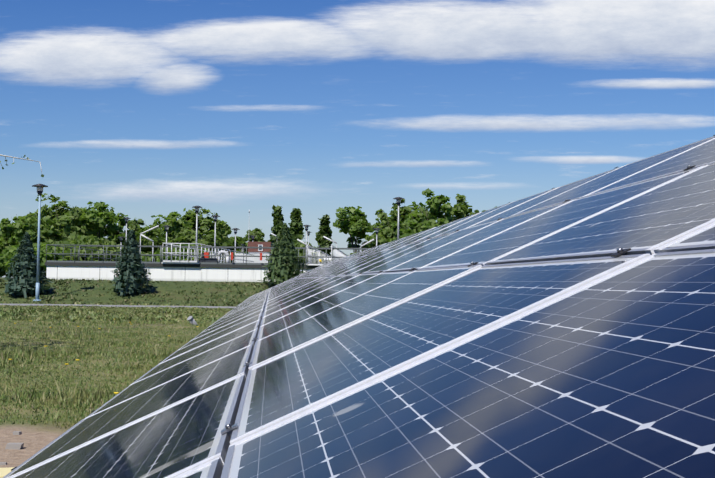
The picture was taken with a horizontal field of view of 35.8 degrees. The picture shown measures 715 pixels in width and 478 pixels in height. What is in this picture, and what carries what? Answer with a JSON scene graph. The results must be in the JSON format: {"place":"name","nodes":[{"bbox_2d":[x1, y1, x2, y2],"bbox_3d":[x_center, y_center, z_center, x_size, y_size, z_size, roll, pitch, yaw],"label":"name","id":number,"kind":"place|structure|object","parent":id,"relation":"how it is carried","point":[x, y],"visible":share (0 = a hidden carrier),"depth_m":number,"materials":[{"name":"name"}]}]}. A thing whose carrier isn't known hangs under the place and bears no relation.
{"place":"outdoors","nodes":[
{"label":"outdoors","id":0,"kind":"place"},
{"bbox_2d":[0,307,229,428],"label":"grass","id":1,"kind":"structure","parent":0,"point":[72,400],"depth_m":16.31,"materials":[{"name":"green plant"}]},
{"bbox_2d":[0,303,234,467],"bbox_3d":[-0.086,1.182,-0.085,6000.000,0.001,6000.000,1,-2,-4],"label":"ground","id":2,"kind":"structure","parent":0,"point":[35,439],"depth_m":12.79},
{"bbox_2d":[0,154,43,176],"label":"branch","id":3,"kind":"object","parent":2,"relation":"on","point":[5,156],"depth_m":16.12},
{"bbox_2d":[0,316,196,477],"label":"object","id":4,"kind":"object","parent":2,"relation":"on","point":[19,446],"visible":0.38,"depth_m":7.63,"materials":[{"name":"grey stone"}]},
{"bbox_2d":[9,322,198,413],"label":"dandelions","id":5,"kind":"object","parent":2,"relation":"on","point":[66,364],"visible":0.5,"depth_m":15.63,"materials":[{"name":"yellow"}]},
{"bbox_2d":[0,278,275,322],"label":"grass tufts","id":6,"kind":"object","parent":2,"relation":"on","point":[14,311],"visible":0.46,"depth_m":45.02,"materials":[{"name":"green plant"}]},
{"bbox_2d":[11,135,714,470],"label":"panel clamps","id":7,"kind":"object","parent":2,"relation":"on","point":[229,428],"depth_m":3.63,"materials":[{"name":"grey metal"}]},
{"bbox_2d":[3,136,714,477],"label":"panel frames","id":8,"kind":"structure","parent":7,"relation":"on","point":[220,461],"depth_m":2.64,"materials":[{"name":"silver metal"}]},
{"bbox_2d":[0,303,234,307],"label":"foot path","id":9,"kind":"structure","parent":0,"point":[120,305],"depth_m":48.29,"materials":[{"name":"concrete"}]},
{"bbox_2d":[0,277,274,305],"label":"embankment","id":10,"kind":"structure","parent":0,"point":[162,287],"depth_m":53.87,"materials":[{"name":"green plant"}]},
{"bbox_2d":[0,234,17,277],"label":"shrub","id":11,"kind":"object","parent":10,"relation":"on","point":[3,240],"visible":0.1,"depth_m":95.79,"materials":[{"name":"green plant"}]},
{"bbox_2d":[0,214,53,253],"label":"tree","id":12,"kind":"object","parent":10,"relation":"on","point":[18,227],"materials":[{"name":"green plant"}]},
{"bbox_2d":[3,232,54,297],"bbox_3d":[-15.892,1.281,53.247,2.622,3.251,2.663,1,-2,-4],"label":"spruce","id":13,"kind":"object","parent":10,"relation":"on","point":[25,260],"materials":[{"name":"green plant"}]},
{"bbox_2d":[0,242,77,278],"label":"shrub","id":14,"kind":"object","parent":10,"relation":"on","point":[7,255],"visible":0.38,"depth_m":92.62,"materials":[{"name":"green plant"}]},
{"bbox_2d":[23,193,99,243],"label":"tree","id":15,"kind":"object","parent":10,"relation":"on","point":[70,220],"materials":[{"name":"green plant"}]},
{"bbox_2d":[54,234,121,260],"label":"shrub","id":16,"kind":"object","parent":10,"relation":"on","point":[85,240],"visible":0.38,"depth_m":94.93,"materials":[{"name":"green plant"}]},
{"bbox_2d":[53,201,144,250],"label":"tree","id":17,"kind":"object","parent":10,"relation":"on","point":[101,217],"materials":[{"name":"green plant"}]},
{"bbox_2d":[110,230,156,295],"bbox_3d":[-10.835,1.226,53.657,2.352,3.357,2.602,1,-2,-4],"label":"spruce","id":18,"kind":"object","parent":10,"relation":"on","point":[130,266],"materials":[{"name":"green plant"}]},
{"bbox_2d":[106,217,169,253],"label":"tree","id":19,"kind":"object","parent":10,"relation":"on","point":[137,228],"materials":[{"name":"green plant"}]},
{"bbox_2d":[139,251,156,261],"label":"shrub","id":20,"kind":"object","parent":10,"relation":"on","point":[146,258],"visible":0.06,"depth_m":97.23,"materials":[{"name":"green plant"}]},
{"bbox_2d":[142,212,182,252],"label":"tree","id":21,"kind":"object","parent":10,"relation":"on","point":[162,236],"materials":[{"name":"green plant"}]},
{"bbox_2d":[151,244,216,261],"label":"shrub","id":22,"kind":"object","parent":10,"relation":"on","point":[184,250],"visible":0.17,"depth_m":95.61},
{"bbox_2d":[163,208,233,262],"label":"tree","id":23,"kind":"object","parent":10,"relation":"on","point":[188,218],"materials":[{"name":"green plant"}]},
{"bbox_2d":[45,243,369,281],"bbox_3d":[20.918,2.382,76.344,78.973,2.428,38.423,1,-2,-4],"label":"tank and walkways","id":24,"kind":"object","parent":10,"relation":"on","point":[207,268],"visible":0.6,"depth_m":62.26,"materials":[{"name":"grey concrete"}]},
{"bbox_2d":[32,184,403,300],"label":"lamp posts","id":25,"kind":"object","parent":10,"relation":"on","point":[41,186],"visible":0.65,"depth_m":69.00,"materials":[{"name":"grey metal"}]},
{"bbox_2d":[217,222,247,262],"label":"tree","id":26,"kind":"object","parent":10,"relation":"on","point":[239,239],"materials":[{"name":"green plant"}]},
{"bbox_2d":[236,242,273,262],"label":"buildings","id":27,"kind":"structure","parent":10,"relation":"on","point":[257,252],"depth_m":98.14,"materials":[{"name":"red paint"}]},
{"bbox_2d":[267,205,283,242],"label":"poplar","id":28,"kind":"object","parent":10,"relation":"on","point":[278,219],"visible":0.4,"depth_m":117.74,"materials":[{"name":"green plant"}]},
{"bbox_2d":[257,223,307,286],"bbox_3d":[-3.565,0.898,56.424,3.062,3.467,3.031,1,-2,-4],"label":"spruce","id":29,"kind":"object","parent":10,"relation":"on","point":[278,267],"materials":[{"name":"green plant"}]},
{"bbox_2d":[288,208,304,240],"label":"poplar","id":30,"kind":"object","parent":10,"relation":"on","point":[296,224],"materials":[{"name":"green plant"}]},
{"bbox_2d":[270,239,323,263],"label":"shrub","id":31,"kind":"object","parent":10,"relation":"on","point":[302,252],"visible":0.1,"depth_m":98.11,"materials":[{"name":"green plant"}]},
{"bbox_2d":[315,214,334,263],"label":"poplar","id":32,"kind":"object","parent":10,"relation":"on","point":[325,230],"visible":0.65,"depth_m":125.65,"materials":[{"name":"green plant"}]},
{"bbox_2d":[333,206,371,252],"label":"tree","id":33,"kind":"object","parent":10,"relation":"on","point":[357,217],"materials":[{"name":"green plant"}]},
{"bbox_2d":[365,199,427,247],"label":"tree","id":34,"kind":"object","parent":10,"relation":"on","point":[385,233],"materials":[{"name":"green plant"}]},
{"bbox_2d":[379,201,428,228],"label":"tree","id":35,"kind":"object","parent":10,"relation":"on","point":[415,206],"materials":[{"name":"green plant"}]},
{"bbox_2d":[394,231,421,240],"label":"shrub","id":36,"kind":"object","parent":10,"relation":"on","point":[405,235],"depth_m":91.04,"materials":[{"name":"green plant"}]},
{"bbox_2d":[386,188,453,241],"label":"tree","id":37,"kind":"object","parent":10,"relation":"on","point":[434,203],"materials":[{"name":"green plant"}]},
{"bbox_2d":[435,194,479,223],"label":"tree","id":38,"kind":"object","parent":10,"relation":"on","point":[461,209],"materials":[{"name":"green plant"}]},
{"bbox_2d":[238,228,265,251],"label":"tree","id":39,"kind":"object","parent":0,"point":[258,233],"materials":[{"name":"green plant"}]},
{"bbox_2d":[0,0,714,277],"label":"sky","id":40,"kind":"structure","parent":0,"point":[143,109],"materials":[{"name":"blue"}]},
{"bbox_2d":[5,136,714,477],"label":"solar panels","id":41,"kind":"object","parent":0,"point":[613,376],"visible":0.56,"depth_m":1.88,"materials":[{"name":"blue glass"}]}
]}

